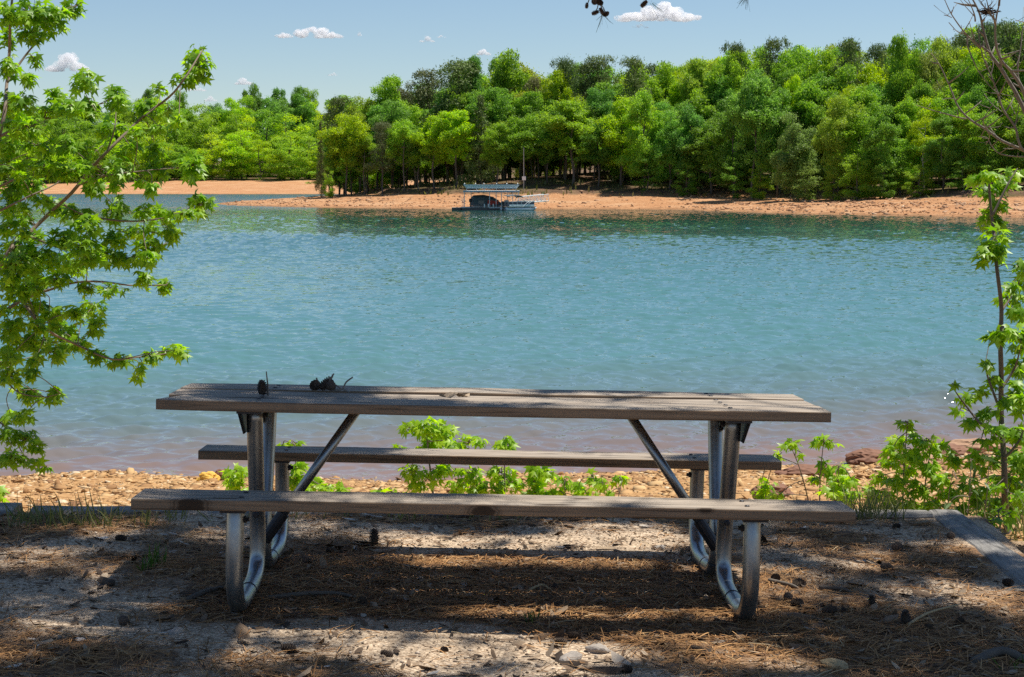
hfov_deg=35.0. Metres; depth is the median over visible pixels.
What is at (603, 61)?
pine tree
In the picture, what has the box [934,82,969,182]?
broadleaf tree
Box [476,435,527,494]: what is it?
sapling
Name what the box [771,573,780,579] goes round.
pine cone
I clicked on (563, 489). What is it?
sapling
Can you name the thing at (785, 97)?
broadleaf tree
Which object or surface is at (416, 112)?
broadleaf tree
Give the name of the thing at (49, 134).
broadleaf tree
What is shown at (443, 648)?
pine cone
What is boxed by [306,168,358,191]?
broadleaf tree
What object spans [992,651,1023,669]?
weed
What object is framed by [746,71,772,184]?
broadleaf tree
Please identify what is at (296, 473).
sapling
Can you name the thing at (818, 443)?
sapling
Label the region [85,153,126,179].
broadleaf tree
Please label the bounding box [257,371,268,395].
pine cone
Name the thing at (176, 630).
stone
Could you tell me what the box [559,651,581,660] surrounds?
stone
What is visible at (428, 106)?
broadleaf tree
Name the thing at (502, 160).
broadleaf tree
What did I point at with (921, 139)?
broadleaf tree
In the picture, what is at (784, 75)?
broadleaf tree
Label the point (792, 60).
broadleaf tree
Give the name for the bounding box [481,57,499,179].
broadleaf tree
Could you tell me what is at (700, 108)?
broadleaf tree
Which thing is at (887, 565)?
pine cone
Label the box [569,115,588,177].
broadleaf tree
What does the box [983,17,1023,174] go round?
tree
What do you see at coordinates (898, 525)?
pine cone
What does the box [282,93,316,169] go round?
broadleaf tree
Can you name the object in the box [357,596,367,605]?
pine cone
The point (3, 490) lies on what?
sapling
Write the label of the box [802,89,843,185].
broadleaf tree
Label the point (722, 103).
broadleaf tree
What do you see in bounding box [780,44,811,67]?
broadleaf tree
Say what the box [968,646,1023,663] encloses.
stick
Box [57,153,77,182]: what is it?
broadleaf tree
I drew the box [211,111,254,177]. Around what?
broadleaf tree
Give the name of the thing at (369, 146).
broadleaf tree
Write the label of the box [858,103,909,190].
broadleaf tree
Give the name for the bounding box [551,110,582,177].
broadleaf tree
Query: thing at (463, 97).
broadleaf tree
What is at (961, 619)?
pine cone
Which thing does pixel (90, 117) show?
broadleaf tree
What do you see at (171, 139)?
broadleaf tree
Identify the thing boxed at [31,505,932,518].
landscape timber
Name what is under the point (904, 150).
broadleaf tree
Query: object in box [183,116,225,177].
broadleaf tree
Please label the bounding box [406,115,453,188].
broadleaf tree
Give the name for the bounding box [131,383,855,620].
picnic table
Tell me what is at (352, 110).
broadleaf tree
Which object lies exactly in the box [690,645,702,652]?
pine cone
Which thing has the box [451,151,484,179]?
broadleaf tree
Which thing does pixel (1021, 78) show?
broadleaf tree
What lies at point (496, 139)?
broadleaf tree
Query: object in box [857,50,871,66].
broadleaf tree
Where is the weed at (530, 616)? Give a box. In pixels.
[515,608,539,622]
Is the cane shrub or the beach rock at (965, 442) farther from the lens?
the beach rock at (965, 442)
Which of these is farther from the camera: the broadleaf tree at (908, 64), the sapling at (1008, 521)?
the broadleaf tree at (908, 64)
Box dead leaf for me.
[439,392,469,397]
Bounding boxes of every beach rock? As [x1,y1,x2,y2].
[196,471,220,480]
[215,469,227,480]
[750,483,793,498]
[774,464,826,475]
[845,448,887,464]
[879,450,946,466]
[917,443,970,455]
[949,438,1009,452]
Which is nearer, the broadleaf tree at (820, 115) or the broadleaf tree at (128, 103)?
the broadleaf tree at (820, 115)
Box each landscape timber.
[0,502,21,514]
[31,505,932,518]
[929,509,1023,586]
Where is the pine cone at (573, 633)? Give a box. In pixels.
[567,629,582,639]
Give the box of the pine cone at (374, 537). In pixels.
[369,528,379,544]
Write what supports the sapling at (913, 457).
on the ground at (370, 651)
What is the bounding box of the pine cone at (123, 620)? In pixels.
[118,615,128,625]
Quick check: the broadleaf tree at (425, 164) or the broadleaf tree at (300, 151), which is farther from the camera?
the broadleaf tree at (300, 151)
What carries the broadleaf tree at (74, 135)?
on the shore at (631, 193)
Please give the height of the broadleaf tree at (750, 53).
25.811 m
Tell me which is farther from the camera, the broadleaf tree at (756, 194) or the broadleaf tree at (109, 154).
the broadleaf tree at (109, 154)
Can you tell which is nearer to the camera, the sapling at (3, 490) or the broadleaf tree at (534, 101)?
the sapling at (3, 490)
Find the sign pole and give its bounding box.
[522,148,525,189]
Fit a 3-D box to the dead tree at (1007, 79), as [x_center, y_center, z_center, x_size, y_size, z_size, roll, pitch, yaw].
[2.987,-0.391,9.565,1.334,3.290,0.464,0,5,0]
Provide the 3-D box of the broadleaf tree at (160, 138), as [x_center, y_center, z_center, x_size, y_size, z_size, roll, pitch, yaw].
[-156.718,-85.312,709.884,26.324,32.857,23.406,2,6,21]
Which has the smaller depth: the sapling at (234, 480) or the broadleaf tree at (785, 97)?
the sapling at (234, 480)
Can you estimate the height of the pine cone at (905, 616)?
0.057 m
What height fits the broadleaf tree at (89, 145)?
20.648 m
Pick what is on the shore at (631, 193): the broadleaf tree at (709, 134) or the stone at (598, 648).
the broadleaf tree at (709, 134)
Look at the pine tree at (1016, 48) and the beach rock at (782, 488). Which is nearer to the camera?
the beach rock at (782, 488)
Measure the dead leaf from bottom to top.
0.022 m
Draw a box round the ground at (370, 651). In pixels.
[0,445,1023,676]
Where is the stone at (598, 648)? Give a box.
[585,643,609,653]
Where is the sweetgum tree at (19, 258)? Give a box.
[0,0,219,475]
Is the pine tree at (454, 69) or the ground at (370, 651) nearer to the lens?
the ground at (370, 651)
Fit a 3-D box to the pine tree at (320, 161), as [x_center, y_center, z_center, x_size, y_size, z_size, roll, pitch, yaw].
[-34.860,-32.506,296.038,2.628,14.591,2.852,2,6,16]
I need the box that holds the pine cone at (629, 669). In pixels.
[619,665,632,673]
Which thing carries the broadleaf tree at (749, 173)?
on the shore at (631, 193)
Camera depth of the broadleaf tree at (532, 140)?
286.18 m
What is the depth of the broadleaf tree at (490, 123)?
290.06 m
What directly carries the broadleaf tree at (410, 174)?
on the shore at (631, 193)
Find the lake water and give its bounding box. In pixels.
[0,194,1023,481]
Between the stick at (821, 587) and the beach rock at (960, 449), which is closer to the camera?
the stick at (821, 587)
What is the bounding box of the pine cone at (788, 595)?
[783,592,792,601]
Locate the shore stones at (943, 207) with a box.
[226,187,1023,216]
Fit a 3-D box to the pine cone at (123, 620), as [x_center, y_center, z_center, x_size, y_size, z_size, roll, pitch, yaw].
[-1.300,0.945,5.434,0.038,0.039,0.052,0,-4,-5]
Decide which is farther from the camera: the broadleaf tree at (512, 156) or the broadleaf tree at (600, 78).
the broadleaf tree at (600, 78)
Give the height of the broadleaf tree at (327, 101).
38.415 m
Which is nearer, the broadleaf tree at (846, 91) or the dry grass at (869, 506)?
the dry grass at (869, 506)
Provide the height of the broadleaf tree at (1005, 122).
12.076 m
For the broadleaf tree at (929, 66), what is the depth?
242.21 m
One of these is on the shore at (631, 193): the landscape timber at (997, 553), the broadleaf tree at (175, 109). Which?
the broadleaf tree at (175, 109)
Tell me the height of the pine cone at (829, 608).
0.041 m
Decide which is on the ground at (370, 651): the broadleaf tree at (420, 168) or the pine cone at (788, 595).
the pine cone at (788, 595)
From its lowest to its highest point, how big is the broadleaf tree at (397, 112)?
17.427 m
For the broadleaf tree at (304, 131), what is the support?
on the shore at (631, 193)
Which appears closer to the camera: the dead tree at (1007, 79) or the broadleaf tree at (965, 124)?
the dead tree at (1007, 79)
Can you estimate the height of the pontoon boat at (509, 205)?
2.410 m
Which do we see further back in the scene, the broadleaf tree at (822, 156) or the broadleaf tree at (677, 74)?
the broadleaf tree at (677, 74)
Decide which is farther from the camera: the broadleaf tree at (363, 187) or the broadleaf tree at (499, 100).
the broadleaf tree at (363, 187)
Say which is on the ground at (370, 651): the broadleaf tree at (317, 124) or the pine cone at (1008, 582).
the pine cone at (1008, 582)
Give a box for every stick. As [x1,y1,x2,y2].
[186,586,223,601]
[268,591,356,600]
[520,584,549,593]
[768,578,798,588]
[819,585,850,592]
[906,604,958,625]
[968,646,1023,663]
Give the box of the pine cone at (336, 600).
[329,598,339,605]
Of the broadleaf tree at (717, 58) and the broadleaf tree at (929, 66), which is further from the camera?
the broadleaf tree at (717, 58)
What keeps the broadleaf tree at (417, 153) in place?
on the shore at (631, 193)
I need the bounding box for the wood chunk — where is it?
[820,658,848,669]
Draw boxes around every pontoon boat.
[469,195,500,206]
[500,194,536,210]
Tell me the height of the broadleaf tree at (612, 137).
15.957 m
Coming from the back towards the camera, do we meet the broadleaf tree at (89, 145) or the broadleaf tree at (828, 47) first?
the broadleaf tree at (89, 145)
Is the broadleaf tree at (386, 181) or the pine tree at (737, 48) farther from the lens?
the broadleaf tree at (386, 181)
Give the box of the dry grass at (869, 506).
[2,478,914,532]
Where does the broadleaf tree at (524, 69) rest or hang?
on the shore at (631, 193)
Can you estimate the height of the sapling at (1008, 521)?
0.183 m
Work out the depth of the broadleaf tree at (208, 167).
693.21 m
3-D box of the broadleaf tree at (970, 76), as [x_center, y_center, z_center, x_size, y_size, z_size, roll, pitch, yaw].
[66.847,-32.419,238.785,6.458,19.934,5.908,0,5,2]
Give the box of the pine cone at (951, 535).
[946,531,955,538]
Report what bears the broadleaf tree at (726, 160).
on the shore at (631, 193)
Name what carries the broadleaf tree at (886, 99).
on the shore at (631, 193)
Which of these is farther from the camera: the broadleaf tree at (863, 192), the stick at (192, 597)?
the broadleaf tree at (863, 192)
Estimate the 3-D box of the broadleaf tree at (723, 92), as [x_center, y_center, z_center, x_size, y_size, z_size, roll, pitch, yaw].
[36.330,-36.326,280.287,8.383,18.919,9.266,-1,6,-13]
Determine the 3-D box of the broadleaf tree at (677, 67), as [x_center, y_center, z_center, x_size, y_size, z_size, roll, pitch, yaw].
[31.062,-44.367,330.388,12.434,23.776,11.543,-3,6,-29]
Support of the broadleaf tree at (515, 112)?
on the shore at (631, 193)
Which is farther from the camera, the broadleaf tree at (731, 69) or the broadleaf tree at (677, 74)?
the broadleaf tree at (677, 74)
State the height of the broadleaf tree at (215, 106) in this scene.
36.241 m
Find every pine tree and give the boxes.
[313,120,327,196]
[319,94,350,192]
[363,120,399,193]
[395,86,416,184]
[402,67,445,181]
[416,56,482,179]
[455,95,501,184]
[495,71,525,177]
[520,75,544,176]
[550,54,584,101]
[570,61,598,172]
[580,52,622,95]
[585,0,749,31]
[617,55,655,114]
[640,61,659,81]
[719,39,749,87]
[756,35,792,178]
[828,37,864,86]
[863,42,888,80]
[946,45,964,57]
[947,27,984,48]
[972,19,1007,61]
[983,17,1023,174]
[1005,29,1023,115]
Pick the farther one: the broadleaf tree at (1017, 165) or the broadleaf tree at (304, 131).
the broadleaf tree at (304, 131)
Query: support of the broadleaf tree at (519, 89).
on the shore at (631, 193)
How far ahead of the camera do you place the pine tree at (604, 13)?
8.47 m
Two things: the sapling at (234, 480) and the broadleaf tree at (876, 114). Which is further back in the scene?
the broadleaf tree at (876, 114)
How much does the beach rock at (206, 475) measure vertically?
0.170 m
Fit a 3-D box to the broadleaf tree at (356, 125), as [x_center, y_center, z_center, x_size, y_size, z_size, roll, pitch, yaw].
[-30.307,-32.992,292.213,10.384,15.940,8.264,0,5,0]
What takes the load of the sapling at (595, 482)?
on the ground at (370, 651)
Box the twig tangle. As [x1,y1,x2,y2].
[977,4,1000,16]
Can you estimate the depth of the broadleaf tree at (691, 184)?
261.32 m
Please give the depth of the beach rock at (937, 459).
19.58 m
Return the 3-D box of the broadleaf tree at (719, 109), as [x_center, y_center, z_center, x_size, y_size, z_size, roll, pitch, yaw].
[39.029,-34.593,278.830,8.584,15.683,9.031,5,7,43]
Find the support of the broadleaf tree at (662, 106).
on the shore at (631, 193)
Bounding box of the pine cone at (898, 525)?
[892,523,900,527]
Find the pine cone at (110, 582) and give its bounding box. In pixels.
[105,579,114,586]
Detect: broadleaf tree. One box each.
[0,173,10,182]
[3,110,35,143]
[10,112,59,158]
[19,139,37,179]
[23,136,61,182]
[30,127,55,178]
[37,105,73,142]
[39,115,83,161]
[57,119,103,175]
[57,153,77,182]
[65,100,101,152]
[74,136,110,179]
[75,127,113,172]
[76,108,102,140]
[82,111,129,172]
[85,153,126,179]
[92,143,140,171]
[94,107,135,144]
[101,98,141,144]
[118,122,157,175]
[122,145,147,180]
[123,97,166,141]
[124,117,173,166]
[132,149,179,179]
[142,85,158,100]
[142,96,169,139]
[143,141,187,179]
[154,110,194,168]
[154,119,181,148]
[161,144,195,179]
[163,98,195,150]
[171,149,217,179]
[173,89,191,114]
[175,103,198,138]
[177,113,229,166]
[179,102,220,155]
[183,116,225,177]
[195,106,229,168]
[197,132,230,179]
[203,102,221,161]
[209,143,250,179]
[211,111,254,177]
[216,97,250,136]
[218,129,268,178]
[221,115,266,176]
[230,94,263,152]
[236,139,275,179]
[240,108,293,176]
[242,82,265,134]
[250,95,286,159]
[261,115,315,176]
[262,98,294,150]
[264,153,295,178]
[265,130,311,179]
[270,87,287,107]
[280,132,323,179]
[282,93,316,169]
[284,121,318,174]
[286,85,304,108]
[286,98,318,150]
[298,149,324,177]
[303,87,319,113]
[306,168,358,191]
[308,119,329,168]
[312,103,344,138]
[317,94,361,126]
[317,112,370,195]
[320,127,344,193]
[321,167,334,197]
[322,128,339,188]
[322,147,351,194]
[333,172,373,192]
[335,158,372,194]
[337,95,375,192]
[341,112,368,187]
[341,182,374,193]
[344,133,383,194]
[349,136,384,193]
[351,103,391,188]
[353,172,394,188]
[366,73,408,112]
[367,98,415,186]
[369,119,417,184]
[372,143,397,188]
[379,165,408,186]
[384,119,426,190]
[395,129,431,187]
[395,165,434,184]
[399,128,430,187]
[400,103,424,184]
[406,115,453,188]
[410,81,447,181]
[417,127,432,184]
[418,108,432,182]
[420,91,456,171]
[420,109,482,187]
[426,89,455,179]
[430,145,465,182]
[430,162,452,180]
[434,86,458,176]
[441,91,472,177]
[446,85,514,181]
[451,62,489,178]
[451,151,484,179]
[454,115,476,181]
[460,52,486,159]
[464,89,500,181]
[469,104,517,181]
[474,122,514,184]
[480,48,530,177]
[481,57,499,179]
[493,132,509,179]
[499,115,551,184]
[499,156,526,177]
[501,105,512,179]
[505,95,533,179]
[509,107,531,178]
[512,72,543,176]
[512,91,529,176]
[513,85,537,175]
[518,61,541,89]
[518,89,557,177]
[526,137,536,178]
[528,112,548,174]
[530,156,573,174]
[535,129,557,181]
[536,99,599,185]
[536,108,594,179]
[537,69,585,177]
[539,72,552,93]
[542,73,568,175]
[550,72,576,171]
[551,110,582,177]
[553,62,578,173]
[567,73,584,172]
[568,154,596,172]
[569,62,586,172]
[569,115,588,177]
[574,122,616,186]
[579,105,609,179]
[581,67,613,97]
[584,87,619,179]
[585,80,627,172]
[595,94,648,185]
[601,65,617,171]
[601,123,641,181]
[601,161,618,176]
[611,68,626,90]
[615,87,668,188]
[619,60,646,88]
[626,67,671,109]
[630,157,671,190]
[631,105,659,178]
[645,107,689,188]
[647,60,677,107]
[648,62,689,80]
[648,100,682,131]
[657,109,684,181]
[661,106,681,120]
[666,66,685,96]
[667,102,711,188]
[668,80,688,107]
[670,162,700,196]
[673,99,706,171]
[674,56,709,101]
[681,72,693,80]
[681,118,736,193]
[682,93,718,178]
[683,60,692,79]
[686,71,728,111]
[688,119,720,184]
[689,47,754,106]
[700,73,738,123]
[702,59,718,73]
[706,56,721,62]
[711,98,731,172]
[711,104,757,193]
[714,91,737,117]
[714,92,748,182]
[717,50,729,65]
[721,160,750,197]
[724,68,782,199]
[732,49,755,61]
[736,136,763,186]
[743,152,766,177]
[744,164,773,199]
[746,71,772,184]
[748,65,757,76]
[752,45,774,71]
[752,46,769,72]
[752,53,766,73]
[754,86,808,193]
[755,108,790,197]
[767,45,820,88]
[769,108,825,199]
[770,67,814,105]
[770,74,792,98]
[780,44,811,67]
[780,160,821,199]
[781,74,800,179]
[788,110,819,180]
[790,80,829,188]
[792,70,840,185]
[795,119,824,186]
[796,44,821,64]
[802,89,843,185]
[804,48,839,82]
[811,92,865,197]
[812,93,852,189]
[816,63,861,184]
[816,168,850,200]
[819,43,840,71]
[819,46,842,70]
[823,85,857,189]
[831,85,877,149]
[833,111,890,191]
[835,153,876,199]
[837,75,849,86]
[838,39,860,65]
[850,82,867,102]
[855,57,890,100]
[856,100,900,185]
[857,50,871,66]
[857,80,899,173]
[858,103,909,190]
[867,161,898,198]
[880,83,892,110]
[883,48,896,67]
[883,138,919,195]
[884,28,934,126]
[886,51,916,75]
[887,98,903,157]
[893,96,925,187]
[897,78,935,183]
[901,96,945,174]
[901,164,941,197]
[907,49,944,176]
[908,116,944,187]
[909,33,926,52]
[910,71,942,179]
[913,36,933,55]
[913,93,959,185]
[918,31,961,177]
[919,107,969,189]
[933,59,970,181]
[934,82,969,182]
[938,103,986,185]
[941,92,979,178]
[942,43,992,178]
[944,160,978,190]
[954,51,986,112]
[959,109,1015,173]
[962,82,1002,160]
[963,24,982,45]
[972,49,1015,119]
[975,159,1014,187]
[982,88,1011,172]
[983,100,1023,174]
[1001,114,1023,163]
[1002,67,1023,115]
[1014,60,1023,77]
[1014,160,1023,188]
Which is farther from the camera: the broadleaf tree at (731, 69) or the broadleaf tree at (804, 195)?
the broadleaf tree at (731, 69)
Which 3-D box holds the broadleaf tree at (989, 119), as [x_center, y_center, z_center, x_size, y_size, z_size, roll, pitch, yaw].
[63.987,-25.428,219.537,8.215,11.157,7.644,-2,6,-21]
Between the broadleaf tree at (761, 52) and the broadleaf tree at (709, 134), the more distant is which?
the broadleaf tree at (761, 52)
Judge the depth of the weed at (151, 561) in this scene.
6.42 m
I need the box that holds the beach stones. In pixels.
[0,445,1023,538]
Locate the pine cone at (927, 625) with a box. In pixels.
[923,623,933,632]
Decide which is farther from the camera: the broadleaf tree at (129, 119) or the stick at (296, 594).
the broadleaf tree at (129, 119)
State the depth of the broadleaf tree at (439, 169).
319.04 m
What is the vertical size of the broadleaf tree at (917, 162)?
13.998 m
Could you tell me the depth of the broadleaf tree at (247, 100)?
778.11 m
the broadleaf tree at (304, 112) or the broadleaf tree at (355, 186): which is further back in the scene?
the broadleaf tree at (304, 112)
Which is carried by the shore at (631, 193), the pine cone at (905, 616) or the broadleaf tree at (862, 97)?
the broadleaf tree at (862, 97)
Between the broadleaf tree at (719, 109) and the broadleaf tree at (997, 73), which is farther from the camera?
the broadleaf tree at (719, 109)
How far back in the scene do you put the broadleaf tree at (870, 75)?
255.35 m
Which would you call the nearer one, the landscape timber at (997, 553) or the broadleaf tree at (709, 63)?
the landscape timber at (997, 553)
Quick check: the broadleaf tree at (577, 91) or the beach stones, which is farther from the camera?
the broadleaf tree at (577, 91)
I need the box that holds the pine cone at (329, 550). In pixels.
[325,547,335,552]
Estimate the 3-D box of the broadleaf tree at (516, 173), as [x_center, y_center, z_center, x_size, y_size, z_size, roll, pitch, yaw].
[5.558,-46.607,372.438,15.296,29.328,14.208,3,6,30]
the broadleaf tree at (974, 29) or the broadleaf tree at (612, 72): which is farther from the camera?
the broadleaf tree at (612, 72)
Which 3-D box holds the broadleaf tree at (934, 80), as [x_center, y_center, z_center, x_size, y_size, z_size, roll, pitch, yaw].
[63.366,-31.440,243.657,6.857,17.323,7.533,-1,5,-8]
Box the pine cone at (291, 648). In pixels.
[280,642,295,653]
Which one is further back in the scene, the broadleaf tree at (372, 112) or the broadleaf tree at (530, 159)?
the broadleaf tree at (372, 112)
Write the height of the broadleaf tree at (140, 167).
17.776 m
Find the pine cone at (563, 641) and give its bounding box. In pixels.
[554,637,566,645]
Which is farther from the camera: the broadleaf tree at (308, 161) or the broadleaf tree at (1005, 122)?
the broadleaf tree at (308, 161)
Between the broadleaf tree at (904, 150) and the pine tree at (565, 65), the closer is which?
the broadleaf tree at (904, 150)
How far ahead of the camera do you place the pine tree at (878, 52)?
258.29 m
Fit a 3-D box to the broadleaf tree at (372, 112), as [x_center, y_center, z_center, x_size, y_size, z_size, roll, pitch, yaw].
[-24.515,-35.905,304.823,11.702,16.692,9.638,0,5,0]
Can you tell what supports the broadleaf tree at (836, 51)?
on the shore at (631, 193)
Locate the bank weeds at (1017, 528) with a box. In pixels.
[753,486,1023,540]
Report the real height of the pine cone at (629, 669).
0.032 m
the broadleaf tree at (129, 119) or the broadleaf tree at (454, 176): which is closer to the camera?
the broadleaf tree at (454, 176)
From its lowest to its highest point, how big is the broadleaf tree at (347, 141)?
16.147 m
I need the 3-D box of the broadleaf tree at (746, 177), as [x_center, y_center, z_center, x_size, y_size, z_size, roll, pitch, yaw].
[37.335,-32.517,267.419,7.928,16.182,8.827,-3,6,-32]
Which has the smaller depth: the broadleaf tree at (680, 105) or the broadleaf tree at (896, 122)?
the broadleaf tree at (896, 122)
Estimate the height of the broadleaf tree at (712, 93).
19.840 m
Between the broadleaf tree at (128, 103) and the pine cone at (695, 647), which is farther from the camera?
the broadleaf tree at (128, 103)
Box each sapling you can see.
[0,485,10,501]
[219,463,247,489]
[276,439,310,490]
[305,476,353,491]
[370,486,407,492]
[392,416,459,492]
[443,433,490,493]
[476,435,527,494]
[519,466,557,495]
[550,473,582,495]
[570,467,629,495]
[750,438,808,499]
[805,433,844,500]
[816,462,863,505]
[862,419,977,515]
[947,165,1023,533]
[983,258,1023,522]
[989,502,1019,532]
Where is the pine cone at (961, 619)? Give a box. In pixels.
[954,616,965,624]
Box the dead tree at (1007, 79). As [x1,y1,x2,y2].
[916,0,1023,156]
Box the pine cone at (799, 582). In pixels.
[792,578,806,587]
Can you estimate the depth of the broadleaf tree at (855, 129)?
231.15 m
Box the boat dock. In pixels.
[452,183,519,209]
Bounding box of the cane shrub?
[926,457,997,517]
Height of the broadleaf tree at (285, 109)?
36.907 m
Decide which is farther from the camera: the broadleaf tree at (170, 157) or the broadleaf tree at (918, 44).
the broadleaf tree at (170, 157)
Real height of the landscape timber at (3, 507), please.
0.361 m
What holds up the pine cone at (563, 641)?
on the ground at (370, 651)
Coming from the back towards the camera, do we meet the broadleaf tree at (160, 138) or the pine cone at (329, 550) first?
the broadleaf tree at (160, 138)
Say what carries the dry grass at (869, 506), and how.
on the ground at (370, 651)
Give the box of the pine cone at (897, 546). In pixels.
[891,542,902,551]
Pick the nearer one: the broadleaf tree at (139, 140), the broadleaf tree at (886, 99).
the broadleaf tree at (886, 99)
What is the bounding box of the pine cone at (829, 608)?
[822,604,837,614]
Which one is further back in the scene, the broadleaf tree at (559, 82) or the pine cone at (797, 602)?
the broadleaf tree at (559, 82)
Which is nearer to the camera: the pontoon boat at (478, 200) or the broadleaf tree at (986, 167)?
the broadleaf tree at (986, 167)
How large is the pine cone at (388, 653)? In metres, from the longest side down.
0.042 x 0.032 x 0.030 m
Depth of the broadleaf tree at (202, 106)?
770.89 m
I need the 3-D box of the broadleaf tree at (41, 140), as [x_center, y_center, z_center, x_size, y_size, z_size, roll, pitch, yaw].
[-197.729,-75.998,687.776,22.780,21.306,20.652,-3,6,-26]
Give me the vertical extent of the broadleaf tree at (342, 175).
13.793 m
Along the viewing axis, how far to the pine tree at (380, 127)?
287.48 m
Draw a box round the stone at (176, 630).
[167,627,184,634]
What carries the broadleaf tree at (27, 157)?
on the shore at (631, 193)
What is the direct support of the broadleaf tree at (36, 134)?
on the shore at (631, 193)
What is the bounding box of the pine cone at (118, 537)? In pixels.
[115,534,126,540]
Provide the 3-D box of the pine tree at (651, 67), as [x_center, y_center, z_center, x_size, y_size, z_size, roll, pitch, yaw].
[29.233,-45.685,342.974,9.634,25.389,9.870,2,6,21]
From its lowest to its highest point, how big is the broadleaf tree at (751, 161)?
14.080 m
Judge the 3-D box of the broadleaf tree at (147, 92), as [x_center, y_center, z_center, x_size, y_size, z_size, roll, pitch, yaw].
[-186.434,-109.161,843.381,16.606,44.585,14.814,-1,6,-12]
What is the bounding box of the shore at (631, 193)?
[0,161,1023,217]
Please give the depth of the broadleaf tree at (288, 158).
683.16 m
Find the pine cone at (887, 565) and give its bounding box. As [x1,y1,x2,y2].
[880,562,892,570]
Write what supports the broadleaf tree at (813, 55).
on the shore at (631, 193)
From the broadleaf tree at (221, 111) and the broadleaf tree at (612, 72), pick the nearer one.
the broadleaf tree at (612, 72)
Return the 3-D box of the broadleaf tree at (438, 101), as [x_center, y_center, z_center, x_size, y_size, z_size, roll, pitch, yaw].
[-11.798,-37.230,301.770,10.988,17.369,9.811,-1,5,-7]
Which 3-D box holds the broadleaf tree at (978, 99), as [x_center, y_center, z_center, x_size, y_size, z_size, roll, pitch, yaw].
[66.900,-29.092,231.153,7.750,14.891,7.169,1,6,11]
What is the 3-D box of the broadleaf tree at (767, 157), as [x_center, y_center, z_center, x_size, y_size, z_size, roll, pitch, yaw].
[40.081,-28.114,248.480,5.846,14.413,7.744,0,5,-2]
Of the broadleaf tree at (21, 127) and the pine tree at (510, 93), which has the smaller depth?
the pine tree at (510, 93)
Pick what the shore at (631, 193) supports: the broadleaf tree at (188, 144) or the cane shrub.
the broadleaf tree at (188, 144)
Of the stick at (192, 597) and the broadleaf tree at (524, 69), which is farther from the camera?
the broadleaf tree at (524, 69)
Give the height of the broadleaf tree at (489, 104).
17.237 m
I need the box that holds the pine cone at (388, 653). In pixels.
[380,649,393,656]
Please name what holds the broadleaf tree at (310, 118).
on the shore at (631, 193)
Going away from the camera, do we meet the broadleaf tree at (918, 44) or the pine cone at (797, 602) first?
the pine cone at (797, 602)
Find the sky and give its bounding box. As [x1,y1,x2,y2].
[0,0,1023,160]
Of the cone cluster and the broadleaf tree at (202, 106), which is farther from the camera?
the broadleaf tree at (202, 106)
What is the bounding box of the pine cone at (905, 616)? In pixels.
[900,609,910,623]
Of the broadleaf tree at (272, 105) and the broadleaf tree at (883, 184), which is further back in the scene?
the broadleaf tree at (272, 105)
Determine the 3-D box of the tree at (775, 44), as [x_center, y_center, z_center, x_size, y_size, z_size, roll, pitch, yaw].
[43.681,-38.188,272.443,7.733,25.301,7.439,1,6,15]
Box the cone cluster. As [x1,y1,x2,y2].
[309,373,352,392]
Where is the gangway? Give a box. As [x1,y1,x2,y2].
[515,194,548,202]
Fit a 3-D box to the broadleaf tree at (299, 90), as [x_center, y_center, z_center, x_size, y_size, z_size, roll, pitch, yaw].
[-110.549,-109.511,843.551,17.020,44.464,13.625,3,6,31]
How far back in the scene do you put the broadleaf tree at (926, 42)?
287.80 m
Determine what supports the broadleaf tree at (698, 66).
on the shore at (631, 193)
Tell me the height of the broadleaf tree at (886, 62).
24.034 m
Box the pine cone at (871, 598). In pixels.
[868,594,875,605]
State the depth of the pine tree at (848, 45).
258.55 m
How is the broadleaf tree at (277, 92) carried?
on the shore at (631, 193)
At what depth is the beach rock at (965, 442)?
21.99 m
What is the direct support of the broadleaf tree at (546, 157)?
on the shore at (631, 193)
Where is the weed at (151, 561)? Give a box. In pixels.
[136,539,166,571]
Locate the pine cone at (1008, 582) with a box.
[1002,578,1014,585]
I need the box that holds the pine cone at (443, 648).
[439,646,448,652]
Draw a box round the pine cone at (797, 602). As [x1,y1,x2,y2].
[790,598,803,607]
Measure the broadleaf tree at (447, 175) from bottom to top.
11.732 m
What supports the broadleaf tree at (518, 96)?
on the shore at (631, 193)
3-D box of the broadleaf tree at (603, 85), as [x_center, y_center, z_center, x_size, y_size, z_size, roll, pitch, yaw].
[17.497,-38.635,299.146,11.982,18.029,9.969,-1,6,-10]
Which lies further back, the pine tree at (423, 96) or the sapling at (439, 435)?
the pine tree at (423, 96)
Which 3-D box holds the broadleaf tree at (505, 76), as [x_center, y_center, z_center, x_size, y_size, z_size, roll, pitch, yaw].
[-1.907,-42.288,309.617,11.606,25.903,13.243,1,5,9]
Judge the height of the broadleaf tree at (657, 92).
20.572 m
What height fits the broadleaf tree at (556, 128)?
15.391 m
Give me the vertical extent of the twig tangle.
0.082 m
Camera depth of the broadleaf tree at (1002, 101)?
233.16 m
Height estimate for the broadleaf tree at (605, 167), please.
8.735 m
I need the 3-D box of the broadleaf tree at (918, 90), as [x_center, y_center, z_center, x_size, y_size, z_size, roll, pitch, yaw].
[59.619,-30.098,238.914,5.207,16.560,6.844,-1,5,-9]
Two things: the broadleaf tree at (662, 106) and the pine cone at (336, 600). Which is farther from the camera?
the broadleaf tree at (662, 106)

